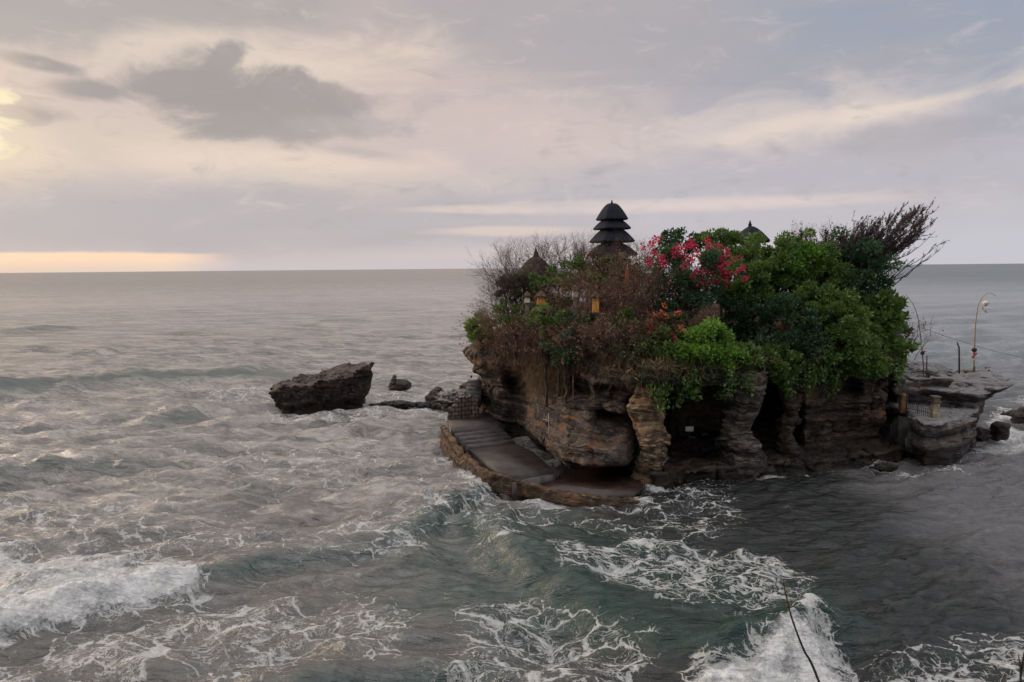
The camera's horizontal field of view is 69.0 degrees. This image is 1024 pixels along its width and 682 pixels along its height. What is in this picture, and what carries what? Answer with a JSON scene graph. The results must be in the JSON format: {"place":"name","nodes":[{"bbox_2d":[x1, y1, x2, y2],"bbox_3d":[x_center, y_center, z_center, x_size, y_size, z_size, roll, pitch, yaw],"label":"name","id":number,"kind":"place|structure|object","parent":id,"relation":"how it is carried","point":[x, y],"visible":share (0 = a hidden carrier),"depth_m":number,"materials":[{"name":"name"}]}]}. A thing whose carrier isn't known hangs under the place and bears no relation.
{"place":"outdoors","nodes":[
{"label":"outdoors","id":0,"kind":"place"},
{"bbox_2d":[432,389,473,411],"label":"rock slab","id":1,"kind":"object","parent":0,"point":[445,400],"visible":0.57,"depth_m":74.23,"materials":[{"name":"grey stone"}]},
{"bbox_2d":[447,412,504,436],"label":"walkway","id":2,"kind":"structure","parent":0,"point":[484,420],"depth_m":70.38,"materials":[{"name":"concrete"}]},
{"bbox_2d":[448,394,478,418],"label":"stone wall","id":3,"kind":"structure","parent":2,"relation":"on","point":[463,406],"depth_m":73.06,"materials":[{"name":"grey stone"}]},
{"bbox_2d":[454,428,514,453],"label":"stone steps","id":4,"kind":"structure","parent":2,"relation":"on","point":[467,440],"depth_m":66.20,"materials":[{"name":"grey stone"}]},
{"bbox_2d":[468,443,554,479],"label":"walkway","id":5,"kind":"structure","parent":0,"point":[515,461],"depth_m":59.79,"materials":[{"name":"concrete"}]},
{"bbox_2d":[0,264,1023,681],"bbox_3d":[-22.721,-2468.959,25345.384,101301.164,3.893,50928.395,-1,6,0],"label":"sea","id":6,"kind":"structure","parent":0,"point":[182,498],"depth_m":47.41,"materials":[{"name":"liquid"}]},
{"bbox_2d":[268,362,373,414],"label":"sea rock","id":7,"kind":"object","parent":6,"relation":"in","point":[345,386],"visible":0.98,"depth_m":86.83,"materials":[{"name":"grey stone"}]},
{"bbox_2d":[368,400,419,408],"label":"reef rock","id":8,"kind":"object","parent":6,"relation":"in","point":[398,404],"visible":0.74,"depth_m":87.76,"materials":[{"name":"grey stone"}]},
{"bbox_2d":[388,375,411,390],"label":"sea rock","id":9,"kind":"object","parent":6,"relation":"in","point":[399,384],"visible":0.98,"depth_m":102.03,"materials":[{"name":"grey stone"}]},
{"bbox_2d":[410,400,440,409],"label":"reef rock","id":10,"kind":"object","parent":6,"relation":"in","point":[433,404],"visible":0.58,"depth_m":86.96,"materials":[{"name":"grey stone"}]},
{"bbox_2d":[424,386,443,400],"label":"sea rock","id":11,"kind":"object","parent":6,"relation":"in","point":[435,390],"visible":0.33,"depth_m":88.93,"materials":[{"name":"grey stone"}]},
{"bbox_2d":[459,375,471,388],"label":"sea rock","id":12,"kind":"object","parent":6,"relation":"in","point":[463,385],"visible":0.12,"depth_m":90.99,"materials":[{"name":"grey stone"}]},
{"bbox_2d":[440,425,639,506],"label":"sea wall","id":13,"kind":"structure","parent":6,"relation":"in","point":[452,449],"depth_m":54.67,"materials":[{"name":"brown stone"}]},
{"bbox_2d":[462,302,1012,488],"bbox_3d":[22.161,3.039,74.231,55.381,12.857,40.284,-1,6,0],"label":"rock island","id":14,"kind":"object","parent":6,"relation":"in","point":[765,429],"visible":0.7,"depth_m":62.55,"materials":[{"name":"brown stone"}]},
{"bbox_2d":[465,380,481,407],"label":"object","id":15,"kind":"structure","parent":14,"relation":"on","point":[474,387],"depth_m":75.84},
{"bbox_2d":[462,312,493,346],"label":"bush","id":16,"kind":"object","parent":14,"relation":"on","point":[477,330],"visible":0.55,"depth_m":72.57,"materials":[{"name":"green plant"}]},
{"bbox_2d":[473,252,536,355],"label":"bare shrub","id":17,"kind":"object","parent":14,"relation":"on","point":[504,293],"visible":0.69,"depth_m":68.86,"materials":[{"name":"brown plant"}]},
{"bbox_2d":[480,333,532,381],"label":"hanging grass","id":18,"kind":"structure","parent":14,"relation":"hanging from","point":[509,367],"depth_m":71.02,"materials":[{"name":"brown plant"}]},
{"bbox_2d":[494,270,533,339],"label":"bush","id":19,"kind":"object","parent":14,"relation":"on","point":[519,292],"visible":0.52,"depth_m":69.40,"materials":[{"name":"green plant"}]},
{"bbox_2d":[492,298,536,358],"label":"bush","id":20,"kind":"object","parent":14,"relation":"on","point":[499,307],"visible":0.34,"depth_m":67.07,"materials":[{"name":"green plant"}]},
{"bbox_2d":[452,295,581,366],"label":"dry shrub","id":21,"kind":"object","parent":14,"relation":"on","point":[488,316],"visible":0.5,"depth_m":67.43,"materials":[{"name":"brown plant"}]},
{"bbox_2d":[465,240,579,318],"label":"bare shrub","id":22,"kind":"object","parent":14,"relation":"on","point":[506,277],"visible":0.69,"depth_m":68.78,"materials":[{"name":"brown plant"}]},
{"bbox_2d":[484,235,568,312],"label":"bare shrub","id":23,"kind":"object","parent":14,"relation":"on","point":[505,254],"visible":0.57,"depth_m":72.37,"materials":[{"name":"brown plant"}]},
{"bbox_2d":[523,291,531,351],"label":"offering shrine","id":24,"kind":"object","parent":14,"relation":"on","point":[527,295],"visible":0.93,"depth_m":65.36,"materials":[{"name":"stone"}]},
{"bbox_2d":[517,248,560,328],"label":"shrine","id":25,"kind":"object","parent":14,"relation":"on","point":[535,267],"visible":0.24,"depth_m":72.62,"materials":[{"name":"stone"}]},
{"bbox_2d":[522,302,566,406],"bbox_3d":[2.879,1.175,63.381,3.223,9.113,3.656,-4,6,-28],"label":"bush","id":26,"kind":"object","parent":14,"relation":"on","point":[538,319],"visible":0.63,"depth_m":62.95,"materials":[{"name":"green plant"}]},
{"bbox_2d":[510,342,581,406],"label":"hanging grass","id":27,"kind":"structure","parent":14,"relation":"hanging from","point":[538,383],"depth_m":65.39,"materials":[{"name":"brown plant"}]},
{"bbox_2d":[486,289,608,389],"bbox_3d":[3.002,0.081,64.136,10.613,9.631,7.303,-3,6,-21],"label":"dry shrub","id":28,"kind":"object","parent":14,"relation":"on","point":[518,330],"visible":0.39,"depth_m":63.86,"materials":[{"name":"brown plant"}]},
{"bbox_2d":[543,413,552,437],"bbox_3d":[2.982,7.204,61.566,0.825,2.582,0.123,-1,6,0],"label":"wooden cross","id":29,"kind":"object","parent":14,"relation":"attached to","point":[548,420],"visible":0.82,"depth_m":61.51,"materials":[{"name":"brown wood"}]},
{"bbox_2d":[528,264,574,309],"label":"bush","id":30,"kind":"object","parent":14,"relation":"on","point":[542,278],"visible":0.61,"depth_m":68.39,"materials":[{"name":"green plant"}]},
{"bbox_2d":[538,315,582,396],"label":"bush","id":31,"kind":"object","parent":14,"relation":"on","point":[546,336],"visible":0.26,"depth_m":61.80,"materials":[{"name":"green plant"}]},
{"bbox_2d":[511,227,610,292],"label":"bare shrub","id":32,"kind":"object","parent":14,"relation":"on","point":[546,251],"visible":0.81,"depth_m":70.82,"materials":[{"name":"brown plant"}]},
{"bbox_2d":[540,328,591,403],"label":"bush","id":33,"kind":"object","parent":14,"relation":"on","point":[568,360],"visible":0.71,"depth_m":60.24,"materials":[{"name":"green plant"}]},
{"bbox_2d":[515,315,618,400],"bbox_3d":[4.980,1.278,60.780,7.384,7.430,8.208,-5,7,-36],"label":"dry shrub","id":34,"kind":"object","parent":14,"relation":"on","point":[565,339],"visible":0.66,"depth_m":60.14,"materials":[{"name":"brown plant"}]},
{"bbox_2d":[571,285,578,317],"bbox_3d":[5.438,-1.889,64.126,0.800,5.946,0.800,-1,6,0],"label":"offering shrine","id":35,"kind":"object","parent":14,"relation":"on","point":[574,301],"visible":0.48,"depth_m":63.80,"materials":[{"name":"stone"}]},
{"bbox_2d":[558,252,594,303],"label":"bush","id":36,"kind":"object","parent":14,"relation":"on","point":[578,263],"visible":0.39,"depth_m":69.82,"materials":[{"name":"green plant"}]},
{"bbox_2d":[531,256,637,315],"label":"dry shrub","id":37,"kind":"object","parent":14,"relation":"on","point":[573,277],"visible":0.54,"depth_m":65.82,"materials":[{"name":"brown plant"}]},
{"bbox_2d":[563,310,614,358],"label":"bush","id":38,"kind":"object","parent":14,"relation":"on","point":[585,319],"visible":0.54,"depth_m":60.57,"materials":[{"name":"green plant"}]},
{"bbox_2d":[548,228,631,311],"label":"bare shrub","id":39,"kind":"object","parent":14,"relation":"on","point":[613,249],"visible":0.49,"depth_m":72.65,"materials":[{"name":"brown plant"}]},
{"bbox_2d":[578,247,622,312],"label":"bush","id":40,"kind":"object","parent":14,"relation":"on","point":[594,256],"visible":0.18,"depth_m":70.36,"materials":[{"name":"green plant"}]},
{"bbox_2d":[585,273,615,340],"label":"bush","id":41,"kind":"object","parent":14,"relation":"on","point":[599,276],"visible":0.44,"depth_m":65.52,"materials":[{"name":"green plant"}]},
{"bbox_2d":[527,262,674,352],"bbox_3d":[7.139,-2.514,62.390,12.801,8.778,10.415,-1,6,0],"label":"dry shrub","id":42,"kind":"object","parent":14,"relation":"on","point":[582,295],"visible":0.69,"depth_m":61.27,"materials":[{"name":"brown plant"}]},
{"bbox_2d":[587,253,642,320],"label":"bush","id":43,"kind":"object","parent":14,"relation":"on","point":[604,260],"visible":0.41,"depth_m":67.89,"materials":[{"name":"green plant"}]},
{"bbox_2d":[585,200,647,309],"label":"pagoda","id":44,"kind":"object","parent":14,"relation":"on","point":[612,215],"visible":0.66,"depth_m":78.03,"materials":[{"name":"stone"}]},
{"bbox_2d":[562,308,683,365],"bbox_3d":[8.104,-0.276,58.325,9.733,5.042,6.078,-3,6,-21],"label":"dry shrub","id":45,"kind":"object","parent":14,"relation":"on","point":[597,329],"visible":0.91,"depth_m":58.03,"materials":[{"name":"brown plant"}]},
{"bbox_2d":[570,352,676,398],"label":"hanging grass","id":46,"kind":"structure","parent":14,"relation":"on","point":[620,379],"depth_m":56.35,"materials":[{"name":"brown plant"}]},
{"bbox_2d":[605,306,647,347],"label":"bush","id":47,"kind":"object","parent":14,"relation":"on","point":[627,310],"visible":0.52,"depth_m":60.02,"materials":[{"name":"green plant"}]},
{"bbox_2d":[610,252,653,316],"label":"bush","id":48,"kind":"object","parent":14,"relation":"on","point":[633,256],"visible":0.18,"depth_m":68.80,"materials":[{"name":"green plant"}]},
{"bbox_2d":[608,333,662,367],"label":"bush","id":49,"kind":"object","parent":14,"relation":"on","point":[639,351],"visible":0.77,"depth_m":57.16,"materials":[{"name":"green plant"}]},
{"bbox_2d":[600,228,676,282],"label":"bare shrub","id":50,"kind":"object","parent":14,"relation":"on","point":[628,239],"visible":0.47,"depth_m":71.23,"materials":[{"name":"brown plant"}]},
{"bbox_2d":[578,240,721,350],"bbox_3d":[11.263,-3.720,62.649,12.177,9.798,11.111,-1,6,0],"label":"dry shrub","id":51,"kind":"object","parent":14,"relation":"on","point":[643,279],"visible":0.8,"depth_m":61.60,"materials":[{"name":"brown plant"}]},
{"bbox_2d":[641,323,691,361],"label":"bush","id":52,"kind":"object","parent":14,"relation":"on","point":[667,350],"visible":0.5,"depth_m":57.46,"materials":[{"name":"green plant"}]},
{"bbox_2d":[645,303,688,345],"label":"bougainvillea","id":53,"kind":"object","parent":14,"relation":"on","point":[665,315],"visible":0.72,"depth_m":58.37,"materials":[{"name":"red plant"}]},
{"bbox_2d":[653,226,698,277],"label":"tree","id":54,"kind":"object","parent":14,"relation":"on","point":[677,231],"visible":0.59,"depth_m":70.03,"materials":[{"name":"green plant"}]},
{"bbox_2d":[633,260,725,327],"bbox_3d":[14.399,-3.226,64.314,8.250,7.985,6.366,-1,6,0],"label":"tree","id":55,"kind":"object","parent":14,"relation":"on","point":[713,295],"visible":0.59,"depth_m":62.76,"materials":[{"name":"green plant"}]},
{"bbox_2d":[469,302,906,381],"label":"dry grass","id":56,"kind":"structure","parent":14,"relation":"on","point":[650,360],"depth_m":58.70,"materials":[{"name":"brown plant"}]},
{"bbox_2d":[535,291,546,352],"bbox_3d":[2.528,-1.647,64.650,1.200,5.415,1.200,-1,6,0],"label":"offering shrine","id":57,"kind":"object","parent":56,"relation":"on","point":[540,293],"visible":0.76,"depth_m":64.13,"materials":[{"name":"stone"}]},
{"bbox_2d":[590,291,600,356],"bbox_3d":[6.863,-1.365,61.165,0.880,5.455,0.880,-1,6,0],"label":"offering shrine","id":58,"kind":"object","parent":56,"relation":"on","point":[595,307],"visible":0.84,"depth_m":60.77,"materials":[{"name":"stone"}]},
{"bbox_2d":[685,426,693,441],"bbox_3d":[14.641,8.163,61.533,0.660,2.250,0.110,-1,6,0],"label":"notice board","id":59,"kind":"object","parent":14,"relation":"on","point":[689,428],"visible":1,"depth_m":61.40,"materials":[{"name":"white wood"}]},
{"bbox_2d":[640,234,749,330],"bbox_3d":[15.104,-3.987,63.000,9.039,10.084,5.449,-1,6,0],"label":"bougainvillea","id":60,"kind":"object","parent":14,"relation":"on","point":[674,253],"visible":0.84,"depth_m":62.45,"materials":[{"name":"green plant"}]},
{"bbox_2d":[671,314,750,372],"bbox_3d":[15.048,0.451,56.746,5.247,5.015,4.486,-3,6,-28],"label":"bush","id":61,"kind":"object","parent":14,"relation":"on","point":[706,336],"visible":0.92,"depth_m":55.89,"materials":[{"name":"green plant"}]},
{"bbox_2d":[690,227,756,317],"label":"tree","id":62,"kind":"object","parent":14,"relation":"on","point":[728,238],"visible":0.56,"depth_m":68.68,"materials":[{"name":"green plant"}]},
{"bbox_2d":[717,340,766,369],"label":"bush","id":63,"kind":"object","parent":14,"relation":"on","point":[752,348],"visible":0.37,"depth_m":57.27,"materials":[{"name":"green plant"}]},
{"bbox_2d":[716,269,778,344],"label":"tree","id":64,"kind":"object","parent":14,"relation":"on","point":[744,328],"visible":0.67,"depth_m":63.47,"materials":[{"name":"green plant"}]},
{"bbox_2d":[712,256,793,336],"bbox_3d":[21.064,-3.578,65.265,7.011,7.848,4.739,-3,6,-21],"label":"tree","id":65,"kind":"object","parent":14,"relation":"on","point":[760,270],"visible":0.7,"depth_m":64.02,"materials":[{"name":"green plant"}]},
{"bbox_2d":[741,221,769,266],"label":"shrine","id":66,"kind":"object","parent":14,"relation":"on","point":[750,228],"visible":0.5,"depth_m":80.61,"materials":[{"name":"stone"}]},
{"bbox_2d":[630,328,908,390],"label":"creepers","id":67,"kind":"object","parent":14,"relation":"on","point":[693,367],"visible":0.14,"depth_m":55.80,"materials":[{"name":"green plant"}]},
{"bbox_2d":[726,226,816,299],"bbox_3d":[23.459,-5.088,66.124,7.945,10.031,6.218,-1,6,0],"label":"tree","id":68,"kind":"object","parent":14,"relation":"on","point":[781,243],"visible":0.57,"depth_m":64.81,"materials":[{"name":"green plant"}]},
{"bbox_2d":[646,354,911,413],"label":"hanging creepers","id":69,"kind":"object","parent":14,"relation":"attached to","point":[784,384],"visible":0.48,"depth_m":58.92,"materials":[{"name":"green plant"}]},
{"bbox_2d":[757,341,802,383],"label":"bush","id":70,"kind":"object","parent":14,"relation":"on","point":[780,371],"visible":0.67,"depth_m":58.82,"materials":[{"name":"green plant"}]},
{"bbox_2d":[748,291,832,367],"bbox_3d":[22.535,-0.601,61.249,7.210,7.186,5.988,-1,6,0],"label":"tree","id":71,"kind":"object","parent":14,"relation":"on","point":[799,336],"visible":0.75,"depth_m":60.03,"materials":[{"name":"green plant"}]},
{"bbox_2d":[760,240,836,331],"bbox_3d":[25.140,-4.291,65.708,5.929,9.243,5.253,-2,6,-19],"label":"tree","id":72,"kind":"object","parent":14,"relation":"on","point":[816,251],"visible":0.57,"depth_m":64.13,"materials":[{"name":"green plant"}]},
{"bbox_2d":[782,279,854,333],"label":"tree","id":73,"kind":"object","parent":14,"relation":"on","point":[825,294],"visible":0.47,"depth_m":62.46,"materials":[{"name":"green plant"}]},
{"bbox_2d":[779,239,863,301],"bbox_3d":[27.250,-4.613,66.365,8.524,9.317,6.067,-1,6,0],"label":"tree","id":74,"kind":"object","parent":14,"relation":"on","point":[835,279],"visible":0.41,"depth_m":64.31,"materials":[{"name":"green plant"}]},
{"bbox_2d":[789,217,872,244],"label":"dry shrub","id":75,"kind":"object","parent":14,"relation":"on","point":[797,234],"visible":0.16,"depth_m":68.68,"materials":[{"name":"brown plant"}]},
{"bbox_2d":[795,286,883,377],"bbox_3d":[27.396,-0.726,62.185,7.678,7.764,6.061,-1,6,0],"label":"tree","id":76,"kind":"object","parent":14,"relation":"on","point":[840,333],"visible":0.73,"depth_m":60.92,"materials":[{"name":"green plant"}]},
{"bbox_2d":[815,226,905,333],"bbox_3d":[30.733,-5.009,66.313,6.929,10.515,6.034,-2,6,-10],"label":"tree","id":77,"kind":"object","parent":14,"relation":"on","point":[868,278],"visible":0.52,"depth_m":64.74,"materials":[{"name":"green plant"}]},
{"bbox_2d":[838,342,893,380],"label":"bush","id":78,"kind":"object","parent":14,"relation":"on","point":[876,368],"visible":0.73,"depth_m":60.97,"materials":[{"name":"green plant"}]},
{"bbox_2d":[799,197,948,291],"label":"windswept tree","id":79,"kind":"object","parent":14,"relation":"on","point":[890,241],"visible":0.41,"depth_m":66.36,"materials":[{"name":"green plant"}]},
{"bbox_2d":[855,287,920,364],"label":"tree","id":80,"kind":"object","parent":14,"relation":"on","point":[888,304],"visible":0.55,"depth_m":63.48,"materials":[{"name":"green plant"}]},
{"bbox_2d":[882,416,913,453],"bbox_3d":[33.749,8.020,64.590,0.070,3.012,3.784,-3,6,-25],"label":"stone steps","id":81,"kind":"structure","parent":14,"relation":"on","point":[900,429],"depth_m":64.62,"materials":[{"name":"grey stone"}]},
{"bbox_2d":[890,325,913,355],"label":"bush","id":82,"kind":"object","parent":14,"relation":"on","point":[909,330],"visible":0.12,"depth_m":66.91,"materials":[{"name":"green plant"}]},
{"bbox_2d":[898,393,907,412],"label":"gate pillar","id":83,"kind":"structure","parent":14,"relation":"on","point":[902,404],"depth_m":66.09,"materials":[{"name":"stone"}]},
{"bbox_2d":[906,295,925,376],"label":"bamboo pole","id":84,"kind":"object","parent":14,"relation":"on","point":[922,352],"visible":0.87,"depth_m":70.85,"materials":[{"name":"brown wood"}]},
{"bbox_2d":[906,392,930,415],"bbox_3d":[35.260,5.532,64.682,0.081,1.820,2.556,-2,6,-18],"label":"railing","id":85,"kind":"object","parent":14,"relation":"on","point":[910,395],"visible":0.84,"depth_m":64.75,"materials":[{"name":"black metal"}]},
{"bbox_2d":[904,312,944,359],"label":"dry shrub","id":86,"kind":"object","parent":14,"relation":"on","point":[922,330],"visible":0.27,"depth_m":68.64,"materials":[{"name":"brown plant"}]},
{"bbox_2d":[926,355,927,377],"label":"post","id":87,"kind":"object","parent":14,"relation":"on","point":[926,364],"visible":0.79,"depth_m":71.55,"materials":[{"name":"grey metal"}]},
{"bbox_2d":[928,395,941,417],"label":"gate pillar","id":88,"kind":"structure","parent":14,"relation":"on","point":[935,402],"depth_m":62.58,"materials":[{"name":"stone"}]},
{"bbox_2d":[956,342,959,373],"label":"lamp pole","id":89,"kind":"object","parent":14,"relation":"on","point":[958,358],"visible":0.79,"depth_m":75.53,"materials":[{"name":"metal"}]},
{"bbox_2d":[971,293,994,371],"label":"bamboo pole","id":90,"kind":"object","parent":14,"relation":"on","point":[974,349],"visible":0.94,"depth_m":76.29,"materials":[{"name":"brown wood"}]},
{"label":"post","id":91,"kind":"object","parent":14,"relation":"on","visible":0},
{"bbox_2d":[923,328,1021,357],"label":"cable","id":92,"kind":"object","parent":91,"relation":"attached to","point":[968,343],"visible":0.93,"depth_m":69.92,"materials":[{"name":"black metal"}]},
{"bbox_2d":[869,462,898,471],"bbox_3d":[29.514,10.019,59.175,2.341,0.870,1.104,-1,6,0],"label":"reef rock","id":93,"kind":"object","parent":6,"relation":"in","point":[885,466],"visible":1,"depth_m":58.83,"materials":[{"name":"grey stone"}]},
{"bbox_2d":[976,426,991,441],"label":"sea rock","id":94,"kind":"object","parent":6,"relation":"in","point":[983,434],"visible":0.45,"depth_m":69.85,"materials":[{"name":"black stone"}]},
{"bbox_2d":[988,421,1010,440],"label":"sea rock","id":95,"kind":"object","parent":6,"relation":"in","point":[1000,430],"visible":0.94,"depth_m":70.45,"materials":[{"name":"black stone"}]},
{"bbox_2d":[1001,407,1023,423],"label":"sea rock","id":96,"kind":"object","parent":6,"relation":"in","point":[1017,415],"visible":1,"depth_m":77.65,"materials":[{"name":"grey stone"}]},
{"bbox_2d":[0,0,1023,272],"label":"sky","id":97,"kind":"structure","parent":0,"point":[136,135],"materials":[{"name":"grey"}]},
{"bbox_2d":[540,467,641,498],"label":"walkway","id":98,"kind":"structure","parent":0,"point":[607,482],"depth_m":55.90,"materials":[{"name":"grey concrete"}]},
{"bbox_2d":[512,472,559,500],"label":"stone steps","id":99,"kind":"structure","parent":98,"relation":"on","point":[543,479],"depth_m":55.50,"materials":[{"name":"grey stone"}]},
{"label":"cliff top ground","id":100,"kind":"structure","parent":0,"visible":0},
{"bbox_2d":[781,580,819,681],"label":"dry stalk","id":101,"kind":"object","parent":100,"relation":"on","point":[808,657],"visible":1,"depth_m":2.14,"materials":[{"name":"brown plant"}]},
{"bbox_2d":[1018,652,1023,681],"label":"dry stalk","id":102,"kind":"object","parent":100,"relation":"on","point":[1020,670],"visible":1,"depth_m":2.15,"materials":[{"name":"plant"}]}
]}

